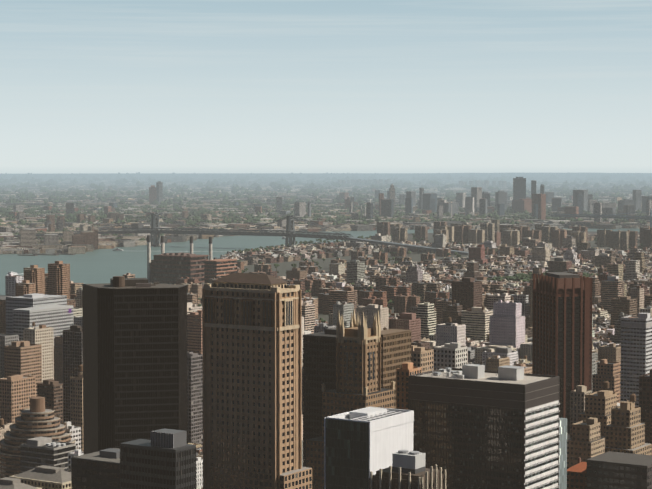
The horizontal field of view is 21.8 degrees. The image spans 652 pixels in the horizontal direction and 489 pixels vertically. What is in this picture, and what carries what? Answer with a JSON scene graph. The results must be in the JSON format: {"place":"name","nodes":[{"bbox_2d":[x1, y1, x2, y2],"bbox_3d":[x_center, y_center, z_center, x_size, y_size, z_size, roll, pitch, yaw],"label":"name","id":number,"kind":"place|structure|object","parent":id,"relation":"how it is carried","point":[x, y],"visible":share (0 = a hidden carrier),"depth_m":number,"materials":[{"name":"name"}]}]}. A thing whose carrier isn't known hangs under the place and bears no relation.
{"place":"outdoors","nodes":[
{"label":"outdoors","id":0,"kind":"place"},
{"bbox_2d":[0,228,639,294],"bbox_3d":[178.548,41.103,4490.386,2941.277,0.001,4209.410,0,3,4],"label":"river water","id":1,"kind":"structure","parent":0,"point":[99,266],"depth_m":4651.79,"materials":[{"name":"liquid"}]},
{"bbox_2d":[7,236,285,275],"bbox_3d":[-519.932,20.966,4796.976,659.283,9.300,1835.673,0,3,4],"label":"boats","id":2,"kind":"object","parent":1,"relation":"on","point":[116,249],"visible":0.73,"depth_m":4738.90,"materials":[{"name":"white metal"}]},
{"bbox_2d":[0,173,651,253],"bbox_3d":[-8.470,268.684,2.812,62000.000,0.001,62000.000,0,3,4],"label":"ground","id":3,"kind":"structure","parent":0,"point":[431,234],"depth_m":28707.90,"materials":[{"name":"grey"}]},
{"bbox_2d":[147,235,236,288],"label":"power station","id":4,"kind":"object","parent":3,"relation":"on","point":[163,267],"visible":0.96,"depth_m":3450.94,"materials":[{"name":"brown brick"}]},
{"bbox_2d":[14,213,468,254],"bbox_3d":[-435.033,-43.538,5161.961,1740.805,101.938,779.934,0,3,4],"label":"suspension bridge","id":5,"kind":"structure","parent":3,"relation":"on","point":[155,230],"depth_m":5040.06,"materials":[{"name":"grey metal"}]},
{"bbox_2d":[0,261,651,488],"bbox_3d":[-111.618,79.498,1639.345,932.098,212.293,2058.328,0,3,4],"label":"skyscrapers","id":6,"kind":"structure","parent":3,"relation":"on","point":[157,378],"depth_m":935.06,"materials":[{"name":"brown concrete"}]},
{"bbox_2d":[0,220,651,488],"bbox_3d":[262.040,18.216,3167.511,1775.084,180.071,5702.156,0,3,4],"label":"city buildings","id":7,"kind":"structure","parent":3,"relation":"on","point":[463,301],"depth_m":3141.57,"materials":[{"name":"brown brick"}]},
{"bbox_2d":[0,174,651,253],"bbox_3d":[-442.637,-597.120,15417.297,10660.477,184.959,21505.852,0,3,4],"label":"brooklyn blocks","id":8,"kind":"structure","parent":3,"relation":"on","point":[88,238],"depth_m":7731.50,"materials":[{"name":"grey concrete"}]},
{"bbox_2d":[0,172,651,246],"bbox_3d":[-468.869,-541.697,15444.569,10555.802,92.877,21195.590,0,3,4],"label":"brooklyn trees","id":9,"kind":"object","parent":3,"relation":"on","point":[433,179],"visible":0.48,"depth_m":11377.49,"materials":[{"name":"green plant"}]},
{"bbox_2d":[197,233,644,323],"bbox_3d":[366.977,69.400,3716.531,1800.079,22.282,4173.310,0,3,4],"label":"park trees","id":10,"kind":"object","parent":3,"relation":"on","point":[280,268],"visible":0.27,"depth_m":4343.73,"materials":[{"name":"green plant"}]},
{"bbox_2d":[551,209,651,226],"bbox_3d":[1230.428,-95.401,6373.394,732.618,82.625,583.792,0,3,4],"label":"bridge","id":11,"kind":"structure","parent":3,"relation":"on","point":[605,216],"depth_m":6488.73,"materials":[{"name":"grey metal"}]},
{"bbox_2d":[0,0,651,173],"label":"sky","id":12,"kind":"structure","parent":0,"point":[87,86],"materials":[{"name":"blue"}]},
{"bbox_2d":[393,173,651,173],"bbox_3d":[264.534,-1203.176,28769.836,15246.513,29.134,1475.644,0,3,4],"label":"horizon hills","id":13,"kind":"structure","parent":0,"point":[525,173],"depth_m":29254.67,"materials":[{"name":"grey soil"}]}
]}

